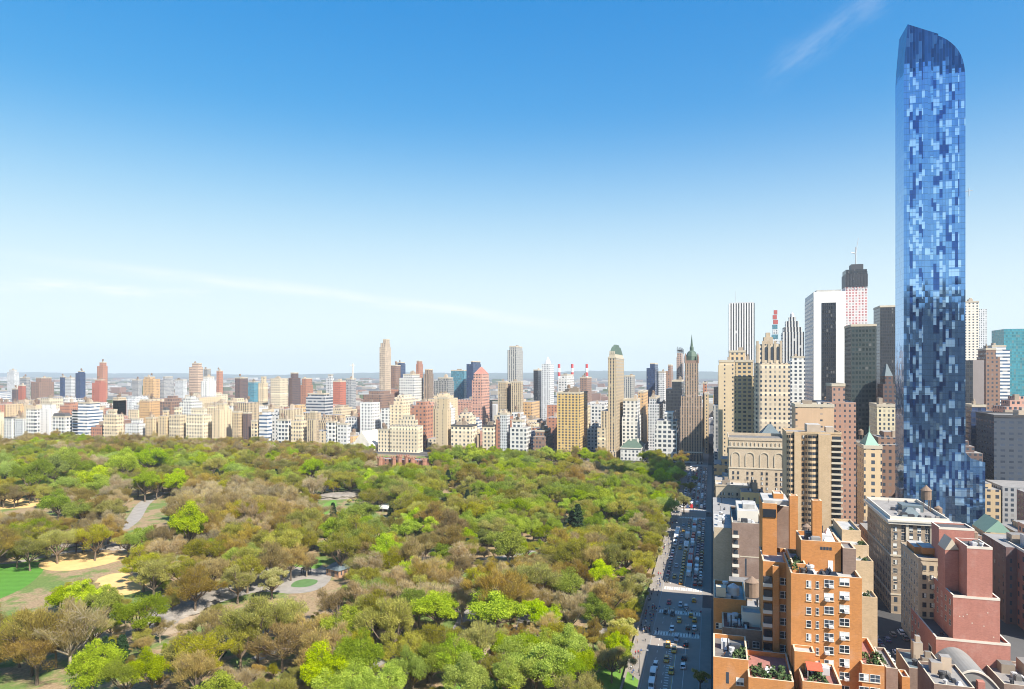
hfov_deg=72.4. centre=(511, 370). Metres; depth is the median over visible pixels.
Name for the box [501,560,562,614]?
budding tree
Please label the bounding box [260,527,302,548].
budding tree
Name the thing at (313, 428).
apartment house
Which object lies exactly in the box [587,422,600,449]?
city building
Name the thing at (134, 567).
budding tree
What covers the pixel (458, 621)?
path
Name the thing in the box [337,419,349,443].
apartment house
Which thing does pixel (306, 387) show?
apartment tower
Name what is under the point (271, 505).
budding tree
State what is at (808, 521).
bay window
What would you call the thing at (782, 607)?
window
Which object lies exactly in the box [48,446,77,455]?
leafy tree
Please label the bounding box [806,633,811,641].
window
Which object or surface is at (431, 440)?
city building
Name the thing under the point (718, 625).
window
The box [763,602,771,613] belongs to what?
bay window
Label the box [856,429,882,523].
apartment tower
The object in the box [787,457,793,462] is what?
bay window
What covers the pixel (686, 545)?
city bus
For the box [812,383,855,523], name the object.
apartment tower
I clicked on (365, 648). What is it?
leafy tree
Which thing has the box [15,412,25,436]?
apartment house
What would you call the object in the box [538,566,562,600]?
budding tree
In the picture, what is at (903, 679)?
building
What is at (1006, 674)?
building
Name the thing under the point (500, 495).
leafy tree
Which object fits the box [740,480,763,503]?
tan block
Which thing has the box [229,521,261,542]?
budding tree
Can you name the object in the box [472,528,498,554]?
leafy tree
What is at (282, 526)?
budding tree
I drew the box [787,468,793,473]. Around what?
bay window
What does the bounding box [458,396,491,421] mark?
city building
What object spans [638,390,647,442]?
apartment tower
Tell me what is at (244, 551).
budding tree
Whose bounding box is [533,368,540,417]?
office tower
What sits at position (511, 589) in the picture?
budding tree
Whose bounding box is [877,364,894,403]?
gabled tower
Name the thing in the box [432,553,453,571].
budding tree
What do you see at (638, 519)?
bare tree
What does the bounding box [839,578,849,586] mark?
window
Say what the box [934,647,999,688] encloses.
vaulted hall
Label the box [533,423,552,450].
row house
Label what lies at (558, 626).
budding tree
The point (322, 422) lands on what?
city building
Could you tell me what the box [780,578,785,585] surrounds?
window
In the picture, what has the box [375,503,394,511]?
tent
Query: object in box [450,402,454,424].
city building
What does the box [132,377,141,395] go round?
apartment tower
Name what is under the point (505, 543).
leafy tree
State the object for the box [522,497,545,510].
leafy tree
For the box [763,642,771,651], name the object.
bay window
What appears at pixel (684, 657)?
car
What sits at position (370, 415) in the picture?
city building
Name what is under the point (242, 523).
budding tree
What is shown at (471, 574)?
budding tree
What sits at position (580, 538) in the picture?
budding tree
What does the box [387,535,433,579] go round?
budding tree
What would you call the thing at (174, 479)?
leafy tree
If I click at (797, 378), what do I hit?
office tower
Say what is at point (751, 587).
water tower
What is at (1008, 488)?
city building
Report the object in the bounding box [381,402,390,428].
city building
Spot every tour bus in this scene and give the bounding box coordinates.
[688,548,693,557]
[688,554,692,566]
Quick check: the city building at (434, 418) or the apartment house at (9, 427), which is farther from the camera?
the apartment house at (9, 427)
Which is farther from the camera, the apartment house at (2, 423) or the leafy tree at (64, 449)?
the apartment house at (2, 423)
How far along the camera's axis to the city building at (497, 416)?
925.59 m
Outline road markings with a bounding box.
[654,465,704,688]
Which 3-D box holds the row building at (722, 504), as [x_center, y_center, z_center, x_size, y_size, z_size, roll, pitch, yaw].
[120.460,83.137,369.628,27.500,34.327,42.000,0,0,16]
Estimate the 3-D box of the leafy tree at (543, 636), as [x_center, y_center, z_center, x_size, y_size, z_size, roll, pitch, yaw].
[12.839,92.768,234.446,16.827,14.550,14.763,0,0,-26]
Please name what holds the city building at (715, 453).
on the ground at (1017, 645)
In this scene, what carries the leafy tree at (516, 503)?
on the park ground at (34, 594)
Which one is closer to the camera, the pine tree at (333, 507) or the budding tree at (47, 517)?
the budding tree at (47, 517)
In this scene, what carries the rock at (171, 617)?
on the park ground at (34, 594)
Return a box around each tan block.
[727,432,781,492]
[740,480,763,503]
[829,518,876,646]
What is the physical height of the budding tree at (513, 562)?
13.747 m
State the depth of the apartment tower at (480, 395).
1078.11 m
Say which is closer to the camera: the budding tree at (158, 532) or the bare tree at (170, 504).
the budding tree at (158, 532)
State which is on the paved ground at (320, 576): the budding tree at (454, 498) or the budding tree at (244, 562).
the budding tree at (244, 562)
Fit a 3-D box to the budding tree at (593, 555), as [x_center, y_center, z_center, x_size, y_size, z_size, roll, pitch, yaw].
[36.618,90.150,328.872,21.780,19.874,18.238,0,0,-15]
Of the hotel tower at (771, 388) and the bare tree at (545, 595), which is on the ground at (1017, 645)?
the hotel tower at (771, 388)
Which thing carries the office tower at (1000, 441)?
on the ground at (1017, 645)
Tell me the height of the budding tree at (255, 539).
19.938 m
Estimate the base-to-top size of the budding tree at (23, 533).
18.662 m
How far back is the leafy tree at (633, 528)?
391.86 m
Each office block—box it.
[648,390,662,449]
[655,411,678,461]
[869,398,894,434]
[965,399,991,450]
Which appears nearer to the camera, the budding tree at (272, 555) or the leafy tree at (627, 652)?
the leafy tree at (627, 652)
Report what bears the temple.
on the ground at (1017, 645)
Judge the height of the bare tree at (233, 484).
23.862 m
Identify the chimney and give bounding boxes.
[557,364,559,391]
[585,364,587,376]
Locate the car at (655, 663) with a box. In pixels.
[653,660,658,668]
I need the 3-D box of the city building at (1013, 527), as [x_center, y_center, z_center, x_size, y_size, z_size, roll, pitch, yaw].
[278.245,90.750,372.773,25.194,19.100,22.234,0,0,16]
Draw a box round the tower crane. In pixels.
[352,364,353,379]
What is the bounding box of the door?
[828,560,832,570]
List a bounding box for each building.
[0,391,9,401]
[0,399,11,403]
[0,404,19,416]
[0,405,4,416]
[12,399,23,411]
[17,397,29,403]
[24,399,41,416]
[38,397,82,400]
[40,395,62,407]
[60,398,77,415]
[63,396,76,404]
[91,421,102,436]
[92,400,112,407]
[100,403,112,414]
[124,419,130,428]
[126,395,148,415]
[128,407,138,418]
[139,401,161,422]
[140,393,159,400]
[160,395,182,415]
[179,392,201,414]
[185,392,227,401]
[195,394,221,403]
[204,399,226,407]
[207,401,228,413]
[227,398,244,405]
[234,396,258,419]
[259,406,267,411]
[259,407,273,414]
[263,403,279,408]
[271,407,281,441]
[279,404,302,420]
[288,404,305,411]
[303,412,320,419]
[319,414,329,429]
[319,426,325,443]
[325,414,344,420]
[326,415,347,440]
[333,405,356,415]
[345,410,355,420]
[346,411,358,428]
[350,428,358,442]
[358,412,359,428]
[360,400,379,432]
[363,390,393,409]
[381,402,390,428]
[390,396,409,424]
[391,384,398,396]
[394,394,419,403]
[412,398,432,448]
[427,437,435,447]
[428,391,457,419]
[433,402,436,436]
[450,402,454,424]
[457,407,475,423]
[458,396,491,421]
[476,417,481,429]
[477,429,479,447]
[480,430,481,446]
[494,409,506,423]
[496,411,514,448]
[512,406,525,425]
[523,399,539,418]
[526,417,532,429]
[527,424,534,449]
[528,415,545,426]
[532,421,542,429]
[547,403,556,416]
[547,412,556,448]
[587,401,607,403]
[587,404,589,428]
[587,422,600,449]
[590,400,607,425]
[662,400,665,418]
[713,404,717,469]
[713,490,888,688]
[713,497,758,511]
[713,511,729,521]
[713,522,713,579]
[714,387,717,403]
[714,447,727,496]
[714,448,717,459]
[715,470,727,476]
[715,477,723,496]
[729,576,758,606]
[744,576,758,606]
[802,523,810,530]
[856,429,864,477]
[856,481,856,519]
[859,523,866,542]
[872,430,894,497]
[874,647,897,688]
[896,634,936,688]
[898,669,909,688]
[911,522,1010,674]
[918,653,974,688]
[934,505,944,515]
[965,440,982,460]
[974,531,982,540]
[985,480,1023,523]
[985,481,1000,522]
[987,657,1023,688]
[993,394,1023,411]
[1001,520,1023,531]
[1017,489,1023,519]
[1018,521,1023,532]
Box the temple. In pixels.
[349,429,377,450]
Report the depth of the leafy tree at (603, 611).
258.97 m
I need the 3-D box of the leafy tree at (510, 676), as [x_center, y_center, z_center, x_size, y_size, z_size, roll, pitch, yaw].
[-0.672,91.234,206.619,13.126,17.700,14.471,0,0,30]
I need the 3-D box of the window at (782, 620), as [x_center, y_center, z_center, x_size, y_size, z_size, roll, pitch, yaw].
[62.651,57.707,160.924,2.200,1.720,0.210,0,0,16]
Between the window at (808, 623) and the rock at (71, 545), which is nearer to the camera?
the window at (808, 623)
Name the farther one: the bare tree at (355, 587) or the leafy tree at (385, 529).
the leafy tree at (385, 529)
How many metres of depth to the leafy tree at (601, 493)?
480.34 m
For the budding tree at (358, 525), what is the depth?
369.67 m
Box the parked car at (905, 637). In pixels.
[901,635,908,640]
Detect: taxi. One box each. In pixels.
[663,655,668,662]
[665,640,670,647]
[668,666,673,674]
[671,645,676,652]
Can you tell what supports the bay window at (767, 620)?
in the orange apartment building at (809, 608)
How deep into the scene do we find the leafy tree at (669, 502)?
465.62 m
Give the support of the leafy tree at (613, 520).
on the park ground at (34, 594)
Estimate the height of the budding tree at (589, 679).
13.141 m
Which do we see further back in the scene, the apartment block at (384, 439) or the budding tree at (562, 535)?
the apartment block at (384, 439)
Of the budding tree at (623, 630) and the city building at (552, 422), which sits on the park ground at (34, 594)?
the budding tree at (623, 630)
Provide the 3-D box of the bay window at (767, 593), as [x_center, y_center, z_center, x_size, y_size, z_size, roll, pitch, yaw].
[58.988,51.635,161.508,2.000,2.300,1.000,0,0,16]
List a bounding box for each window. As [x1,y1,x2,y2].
[687,455,701,460]
[715,623,721,629]
[726,672,728,683]
[736,677,744,686]
[745,558,746,575]
[753,641,759,648]
[763,576,771,586]
[763,589,771,600]
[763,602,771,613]
[763,615,771,627]
[763,629,771,640]
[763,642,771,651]
[779,591,785,598]
[779,604,785,612]
[779,631,785,638]
[779,645,785,652]
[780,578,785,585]
[780,618,785,625]
[787,435,793,439]
[787,440,793,445]
[787,446,793,451]
[787,451,793,456]
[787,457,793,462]
[787,462,793,467]
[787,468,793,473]
[787,473,793,478]
[787,479,793,484]
[787,484,793,489]
[787,490,793,495]
[805,435,817,440]
[805,441,817,446]
[805,446,817,451]
[805,452,817,457]
[805,457,817,462]
[805,463,817,468]
[805,468,817,474]
[805,474,817,479]
[805,479,817,485]
[805,485,817,490]
[805,490,817,496]
[805,496,817,501]
[805,502,810,507]
[805,507,810,513]
[805,513,810,518]
[805,518,810,524]
[806,580,811,588]
[806,594,811,601]
[806,607,811,614]
[806,620,811,628]
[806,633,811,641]
[824,579,834,588]
[824,593,834,601]
[824,606,833,614]
[824,619,834,628]
[824,633,833,641]
[824,646,834,655]
[824,660,833,664]
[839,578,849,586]
[839,591,848,599]
[839,605,849,613]
[839,632,849,640]
[839,645,849,653]
[839,658,849,667]
[840,618,848,626]
[840,672,849,680]
[859,673,869,682]
[870,674,880,683]
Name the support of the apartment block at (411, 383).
on the ground at (1017, 645)
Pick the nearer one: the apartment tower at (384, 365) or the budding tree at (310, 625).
the budding tree at (310, 625)
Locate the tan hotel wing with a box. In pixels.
[715,477,748,498]
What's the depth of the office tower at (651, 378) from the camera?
1132.91 m
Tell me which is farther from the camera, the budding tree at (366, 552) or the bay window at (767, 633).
the budding tree at (366, 552)
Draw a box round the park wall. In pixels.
[620,464,685,688]
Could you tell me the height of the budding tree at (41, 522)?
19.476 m
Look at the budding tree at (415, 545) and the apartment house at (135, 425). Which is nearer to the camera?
the budding tree at (415, 545)
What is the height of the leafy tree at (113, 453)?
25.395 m
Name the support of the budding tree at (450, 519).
on the park ground at (34, 594)
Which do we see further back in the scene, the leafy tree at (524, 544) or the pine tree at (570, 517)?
the pine tree at (570, 517)
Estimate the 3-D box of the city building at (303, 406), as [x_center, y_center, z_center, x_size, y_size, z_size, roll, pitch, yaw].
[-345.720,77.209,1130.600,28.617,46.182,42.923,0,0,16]
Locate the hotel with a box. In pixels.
[759,424,779,433]
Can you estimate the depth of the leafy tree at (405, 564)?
319.71 m
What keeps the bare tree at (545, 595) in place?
on the park ground at (34, 594)
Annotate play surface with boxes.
[291,579,317,586]
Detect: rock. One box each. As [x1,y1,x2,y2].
[59,542,82,547]
[102,544,127,550]
[147,594,211,618]
[147,614,179,628]
[197,590,225,604]
[318,491,361,499]
[342,489,360,492]
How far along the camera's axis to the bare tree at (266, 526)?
390.26 m
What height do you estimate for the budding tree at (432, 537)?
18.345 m
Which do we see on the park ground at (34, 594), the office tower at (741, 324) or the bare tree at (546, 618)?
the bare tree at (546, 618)
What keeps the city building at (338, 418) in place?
on the ground at (1017, 645)
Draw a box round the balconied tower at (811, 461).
[782,423,842,531]
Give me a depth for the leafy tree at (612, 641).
232.48 m
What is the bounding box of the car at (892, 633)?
[889,631,896,636]
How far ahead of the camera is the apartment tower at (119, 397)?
1242.56 m
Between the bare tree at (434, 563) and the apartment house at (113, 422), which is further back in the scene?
the apartment house at (113, 422)
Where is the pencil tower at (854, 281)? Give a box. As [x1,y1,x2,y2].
[842,238,867,325]
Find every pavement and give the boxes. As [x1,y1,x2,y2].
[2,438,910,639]
[628,465,711,688]
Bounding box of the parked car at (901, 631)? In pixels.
[897,629,904,634]
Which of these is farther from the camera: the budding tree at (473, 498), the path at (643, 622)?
the budding tree at (473, 498)
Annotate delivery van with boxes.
[648,676,654,688]
[650,666,656,679]
[694,568,698,574]
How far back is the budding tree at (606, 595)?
273.70 m
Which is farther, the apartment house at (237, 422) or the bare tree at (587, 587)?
the apartment house at (237, 422)
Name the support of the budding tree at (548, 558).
on the park ground at (34, 594)
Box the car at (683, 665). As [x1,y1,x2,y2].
[680,662,685,668]
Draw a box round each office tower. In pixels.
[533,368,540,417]
[541,357,553,419]
[622,395,640,444]
[646,363,657,403]
[666,376,683,450]
[729,301,754,375]
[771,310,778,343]
[781,312,803,362]
[788,354,804,427]
[805,290,844,399]
[844,324,876,438]
[873,305,894,402]
[965,298,978,359]
[965,360,983,403]
[965,361,972,402]
[976,408,1023,480]
[977,344,999,411]
[979,309,986,348]
[983,343,1009,404]
[992,329,1023,395]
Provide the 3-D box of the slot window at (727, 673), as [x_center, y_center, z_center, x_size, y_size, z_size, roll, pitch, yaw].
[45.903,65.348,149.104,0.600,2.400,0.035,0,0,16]
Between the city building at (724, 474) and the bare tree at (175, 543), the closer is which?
the bare tree at (175, 543)
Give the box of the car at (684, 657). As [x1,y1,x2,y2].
[681,654,686,660]
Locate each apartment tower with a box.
[7,369,18,398]
[12,385,17,400]
[18,383,25,399]
[20,374,29,399]
[31,376,53,398]
[40,403,59,434]
[60,374,65,396]
[65,375,74,396]
[72,396,102,434]
[75,368,84,397]
[92,376,105,401]
[97,359,107,398]
[113,393,125,413]
[113,395,126,414]
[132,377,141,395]
[143,373,159,397]
[160,376,173,397]
[175,378,186,397]
[189,361,202,394]
[201,374,215,396]
[203,367,210,375]
[216,367,222,393]
[235,374,247,399]
[248,379,259,401]
[258,376,267,404]
[270,376,287,406]
[288,372,299,406]
[300,377,312,403]
[326,374,333,395]
[333,379,345,404]
[346,376,355,408]
[379,339,390,393]
[391,361,400,388]
[397,360,404,377]
[416,361,422,377]
[423,369,432,400]
[434,374,453,397]
[436,397,450,445]
[451,369,465,398]
[466,361,480,397]
[472,367,488,424]
[498,379,507,411]
[507,345,522,381]
[508,382,510,412]
[511,379,522,414]
[557,385,587,451]
[580,373,591,402]
[624,374,634,397]
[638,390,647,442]
[658,369,665,400]
[666,364,672,388]
[703,381,706,446]
[704,391,708,453]
[718,357,734,459]
[728,347,745,364]
[734,354,753,432]
[791,400,834,428]
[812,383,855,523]
[856,429,882,523]
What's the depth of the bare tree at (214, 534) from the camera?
368.49 m
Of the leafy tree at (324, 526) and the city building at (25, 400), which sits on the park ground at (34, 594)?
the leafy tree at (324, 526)
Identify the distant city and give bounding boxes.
[0,377,717,423]
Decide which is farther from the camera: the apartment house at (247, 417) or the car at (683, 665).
the apartment house at (247, 417)
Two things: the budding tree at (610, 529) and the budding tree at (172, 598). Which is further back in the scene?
the budding tree at (610, 529)
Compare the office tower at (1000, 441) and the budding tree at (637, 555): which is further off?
the office tower at (1000, 441)
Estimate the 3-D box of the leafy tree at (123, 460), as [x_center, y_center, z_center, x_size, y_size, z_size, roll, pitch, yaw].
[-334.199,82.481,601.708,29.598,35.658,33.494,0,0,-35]
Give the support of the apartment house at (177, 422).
on the ground at (1017, 645)
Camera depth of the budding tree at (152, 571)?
304.18 m
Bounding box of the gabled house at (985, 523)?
[972,514,1009,536]
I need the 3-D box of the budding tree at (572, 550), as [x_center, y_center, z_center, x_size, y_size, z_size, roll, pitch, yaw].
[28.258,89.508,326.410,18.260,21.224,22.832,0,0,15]
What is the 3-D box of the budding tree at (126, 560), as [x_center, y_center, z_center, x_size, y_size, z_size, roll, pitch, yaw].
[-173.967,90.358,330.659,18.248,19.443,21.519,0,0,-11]
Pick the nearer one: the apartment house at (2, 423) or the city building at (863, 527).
the city building at (863, 527)
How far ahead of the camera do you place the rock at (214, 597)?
303.34 m
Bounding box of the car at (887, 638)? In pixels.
[884,636,891,642]
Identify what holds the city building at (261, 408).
on the ground at (1017, 645)
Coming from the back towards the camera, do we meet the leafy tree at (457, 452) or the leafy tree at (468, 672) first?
the leafy tree at (457, 452)
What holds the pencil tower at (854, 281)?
on the ground at (1017, 645)
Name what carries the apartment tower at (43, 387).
on the ground at (1017, 645)
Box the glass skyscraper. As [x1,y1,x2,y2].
[895,24,984,526]
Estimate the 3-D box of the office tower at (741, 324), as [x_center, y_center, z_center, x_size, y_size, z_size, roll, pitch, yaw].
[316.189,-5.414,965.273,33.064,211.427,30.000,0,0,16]
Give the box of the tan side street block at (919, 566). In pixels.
[900,540,937,638]
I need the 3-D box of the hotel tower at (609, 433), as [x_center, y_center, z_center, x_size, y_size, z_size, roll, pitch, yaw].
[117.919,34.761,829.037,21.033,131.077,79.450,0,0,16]
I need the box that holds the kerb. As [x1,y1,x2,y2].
[639,465,707,688]
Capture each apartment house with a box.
[0,410,3,437]
[4,416,16,438]
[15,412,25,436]
[26,402,39,435]
[52,410,71,435]
[103,409,123,436]
[125,418,144,435]
[145,411,157,435]
[158,407,169,436]
[169,407,185,438]
[186,408,211,438]
[212,399,231,437]
[232,405,242,437]
[243,412,251,439]
[251,420,258,440]
[259,410,271,441]
[277,413,290,442]
[291,415,306,442]
[307,411,318,442]
[327,414,337,441]
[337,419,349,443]
[451,418,476,447]
[482,418,495,450]
[500,409,509,450]
[510,413,530,451]
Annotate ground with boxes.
[0,454,680,688]
[13,377,1023,688]
[151,613,200,635]
[198,566,331,602]
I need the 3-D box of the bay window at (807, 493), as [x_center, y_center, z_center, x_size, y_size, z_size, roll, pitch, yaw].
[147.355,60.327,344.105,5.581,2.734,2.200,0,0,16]
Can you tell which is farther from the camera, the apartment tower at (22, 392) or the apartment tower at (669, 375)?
the apartment tower at (22, 392)
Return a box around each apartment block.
[306,390,332,415]
[378,422,389,451]
[390,415,422,452]
[399,371,422,400]
[558,373,573,391]
[714,500,758,580]
[983,532,1023,624]
[1003,534,1023,629]
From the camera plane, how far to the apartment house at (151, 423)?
965.28 m
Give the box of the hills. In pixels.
[0,371,717,378]
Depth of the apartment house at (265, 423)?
919.13 m
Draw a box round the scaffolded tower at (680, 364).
[676,347,683,379]
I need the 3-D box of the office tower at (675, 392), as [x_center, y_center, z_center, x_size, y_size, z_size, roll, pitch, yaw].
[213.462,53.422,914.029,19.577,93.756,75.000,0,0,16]
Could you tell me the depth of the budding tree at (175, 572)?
311.60 m
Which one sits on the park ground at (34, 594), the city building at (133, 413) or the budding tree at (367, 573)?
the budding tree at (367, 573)
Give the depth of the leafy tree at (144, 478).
532.37 m
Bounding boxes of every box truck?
[685,531,689,538]
[687,563,691,571]
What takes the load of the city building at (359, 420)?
on the ground at (1017, 645)
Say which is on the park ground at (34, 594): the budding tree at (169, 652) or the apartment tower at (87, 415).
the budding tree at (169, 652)
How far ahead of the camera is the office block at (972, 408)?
526.62 m
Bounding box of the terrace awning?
[805,661,822,671]
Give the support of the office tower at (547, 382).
on the ground at (1017, 645)
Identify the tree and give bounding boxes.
[0,455,19,478]
[0,607,29,667]
[1,612,20,657]
[8,457,54,499]
[8,516,53,553]
[10,525,35,538]
[12,537,52,570]
[13,458,26,465]
[24,520,57,554]
[25,526,68,558]
[27,509,58,524]
[29,454,69,484]
[35,488,70,520]
[36,617,88,668]
[38,528,78,563]
[43,585,69,608]
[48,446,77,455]
[49,446,81,471]
[60,498,97,519]
[61,578,111,610]
[70,576,100,588]
[72,521,114,560]
[75,465,116,496]
[77,473,111,495]
[80,496,122,520]
[84,585,124,619]
[85,614,115,643]
[89,498,127,517]
[94,655,152,688]
[96,451,127,466]
[100,636,109,658]
[104,446,141,472]
[109,591,171,644]
[118,552,168,591]
[120,543,163,565]
[122,524,155,546]
[126,555,180,594]
[127,646,171,688]
[131,443,168,467]
[131,467,162,501]
[143,537,162,549]
[145,616,178,642]
[146,523,175,541]
[146,534,187,574]
[149,550,175,563]
[158,557,201,583]
[159,495,181,516]
[159,637,194,681]
[161,586,189,609]
[163,468,189,495]
[165,568,209,597]
[166,497,203,539]
[167,499,208,542]
[168,630,217,653]
[170,648,220,688]
[175,607,230,636]
[179,489,205,504]
[181,554,211,576]
[182,537,226,576]
[188,556,233,591]
[190,529,219,542]
[195,490,228,506]
[200,502,222,515]
[203,508,225,536]
[203,531,247,572]
[205,492,229,513]
[208,519,227,532]
[208,617,261,670]
[214,627,226,660]
[215,501,242,521]
[217,563,257,603]
[218,519,258,539]
[218,547,238,560]
[220,492,249,509]
[221,486,252,500]
[222,553,264,592]
[223,665,264,687]
[227,481,247,489]
[227,554,242,570]
[229,499,265,519]
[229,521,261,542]
[230,521,253,530]
[231,545,265,570]
[235,496,271,519]
[242,620,314,672]
[246,529,264,547]
[247,542,260,575]
[248,517,270,529]
[248,675,299,688]
[249,540,294,570]
[250,596,309,649]
[258,515,273,532]
[259,522,307,548]
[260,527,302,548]
[266,500,298,518]
[266,501,278,511]
[266,515,289,529]
[278,626,331,658]
[280,511,307,526]
[280,543,310,580]
[284,518,300,547]
[286,506,323,527]
[293,610,336,632]
[296,518,320,548]
[298,459,324,476]
[299,639,348,687]
[302,520,323,545]
[314,586,354,621]
[317,516,338,542]
[318,604,364,635]
[319,531,361,565]
[326,507,354,531]
[328,527,375,565]
[329,502,336,516]
[332,626,384,671]
[333,592,369,618]
[339,513,382,552]
[340,573,368,598]
[341,625,380,647]
[342,576,392,601]
[342,578,396,628]
[343,565,381,583]
[344,679,354,688]
[346,497,381,517]
[348,595,387,638]
[349,551,388,573]
[351,595,414,661]
[351,659,407,688]
[352,517,389,537]
[353,540,395,556]
[354,531,382,552]
[369,532,403,568]
[373,545,405,570]
[375,618,414,634]
[378,567,407,593]
[380,565,413,594]
[380,576,401,600]
[382,628,426,683]
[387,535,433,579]
[388,477,419,495]
[390,519,422,536]
[391,643,432,688]
[393,578,452,628]
[394,629,434,645]
[396,587,425,628]
[397,561,444,587]
[398,539,423,555]
[399,556,413,574]
[410,554,446,578]
[410,573,451,616]
[410,589,458,627]
[411,622,461,647]
[413,500,445,521]
[414,504,429,533]
[416,532,440,559]
[417,641,456,687]
[420,516,439,532]
[427,542,456,560]
[431,508,470,532]
[431,630,487,684]
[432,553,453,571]
[433,567,463,586]
[436,524,474,550]
[441,573,474,616]
[441,650,493,688]
[442,495,464,508]
[449,444,465,458]
[451,586,477,623]
[453,619,509,662]
[457,496,484,515]
[457,538,486,555]
[459,565,493,580]
[459,566,532,605]
[462,443,485,461]
[462,500,493,518]
[467,513,496,532]
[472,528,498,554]
[476,556,508,575]
[476,651,508,688]
[477,515,514,532]
[478,499,504,512]
[486,524,527,561]
[489,492,513,514]
[490,629,544,661]
[492,560,517,572]
[492,650,535,688]
[493,630,554,685]
[495,530,527,560]
[497,508,516,521]
[499,497,531,515]
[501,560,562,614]
[505,492,522,498]
[505,514,529,531]
[506,642,576,688]
[507,554,528,567]
[512,579,539,621]
[514,561,540,590]
[515,554,547,565]
[520,598,562,630]
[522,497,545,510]
[525,583,556,622]
[526,611,562,636]
[531,524,554,541]
[532,553,557,565]
[536,626,575,648]
[538,534,565,563]
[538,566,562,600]
[539,619,575,643]
[540,526,571,547]
[542,566,584,597]
[546,559,565,592]
[550,623,590,652]
[551,540,590,566]
[552,590,589,623]
[557,646,598,680]
[561,484,591,499]
[561,560,596,593]
[565,526,585,534]
[565,529,591,537]
[565,531,610,564]
[566,536,585,548]
[567,510,577,526]
[570,544,609,582]
[570,670,602,688]
[574,626,598,647]
[578,592,615,631]
[581,578,615,602]
[583,486,612,509]
[585,450,610,463]
[585,615,607,649]
[587,522,627,543]
[589,540,614,547]
[589,558,616,581]
[589,575,634,625]
[591,496,621,518]
[592,640,637,682]
[594,573,619,596]
[598,625,632,644]
[599,541,631,579]
[603,518,626,533]
[603,531,639,565]
[603,630,633,669]
[605,499,637,524]
[607,644,631,672]
[608,617,635,626]
[610,573,643,603]
[611,619,639,637]
[618,521,640,532]
[629,512,649,538]
[630,550,655,566]
[644,506,666,524]
[651,467,674,483]
[656,493,679,510]
[666,466,686,475]
[676,492,690,513]
[690,668,711,688]
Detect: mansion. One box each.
[377,454,431,465]
[620,438,645,460]
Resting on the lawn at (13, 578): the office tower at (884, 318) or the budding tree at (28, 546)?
the budding tree at (28, 546)
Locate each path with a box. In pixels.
[0,548,132,563]
[119,492,168,529]
[251,618,333,659]
[326,652,395,688]
[365,609,475,688]
[480,538,599,560]
[515,583,543,633]
[577,620,651,633]
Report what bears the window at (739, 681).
in the orange apartment building at (809, 608)
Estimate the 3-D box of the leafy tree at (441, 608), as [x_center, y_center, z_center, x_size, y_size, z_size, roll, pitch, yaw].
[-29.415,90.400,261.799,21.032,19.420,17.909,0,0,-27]
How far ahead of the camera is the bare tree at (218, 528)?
387.09 m
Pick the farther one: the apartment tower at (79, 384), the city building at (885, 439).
the apartment tower at (79, 384)
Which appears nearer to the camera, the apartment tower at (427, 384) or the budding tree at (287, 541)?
the budding tree at (287, 541)
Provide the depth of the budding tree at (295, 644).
230.91 m
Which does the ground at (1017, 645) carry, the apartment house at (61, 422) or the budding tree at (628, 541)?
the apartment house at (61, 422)
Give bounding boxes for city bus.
[674,532,678,540]
[684,541,688,550]
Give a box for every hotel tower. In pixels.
[597,345,623,457]
[680,336,702,462]
[754,333,789,433]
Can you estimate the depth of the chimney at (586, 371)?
2317.30 m
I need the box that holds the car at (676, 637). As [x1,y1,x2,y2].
[674,634,678,641]
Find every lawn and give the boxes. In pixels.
[0,562,43,597]
[244,636,281,648]
[279,558,321,568]
[323,500,336,514]
[443,675,517,688]
[593,668,638,688]
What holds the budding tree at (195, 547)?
on the park ground at (34, 594)
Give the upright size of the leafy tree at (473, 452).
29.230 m
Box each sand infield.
[0,497,39,508]
[38,552,128,570]
[94,573,145,594]
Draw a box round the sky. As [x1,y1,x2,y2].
[0,0,1023,374]
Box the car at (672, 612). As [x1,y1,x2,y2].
[670,609,674,615]
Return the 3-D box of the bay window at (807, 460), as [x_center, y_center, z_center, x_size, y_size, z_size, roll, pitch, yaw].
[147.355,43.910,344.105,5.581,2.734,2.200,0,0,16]
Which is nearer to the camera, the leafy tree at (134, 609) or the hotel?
the leafy tree at (134, 609)
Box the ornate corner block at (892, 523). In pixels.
[863,485,952,613]
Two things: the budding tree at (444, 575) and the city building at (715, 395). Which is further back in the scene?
the city building at (715, 395)
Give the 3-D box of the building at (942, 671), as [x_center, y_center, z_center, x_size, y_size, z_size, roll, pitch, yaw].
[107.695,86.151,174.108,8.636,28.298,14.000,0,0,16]
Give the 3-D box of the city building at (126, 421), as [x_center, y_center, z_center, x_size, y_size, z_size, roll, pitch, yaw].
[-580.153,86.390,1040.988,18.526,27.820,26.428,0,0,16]
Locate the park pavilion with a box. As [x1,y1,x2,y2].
[326,560,349,577]
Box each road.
[17,429,1023,662]
[640,424,709,688]

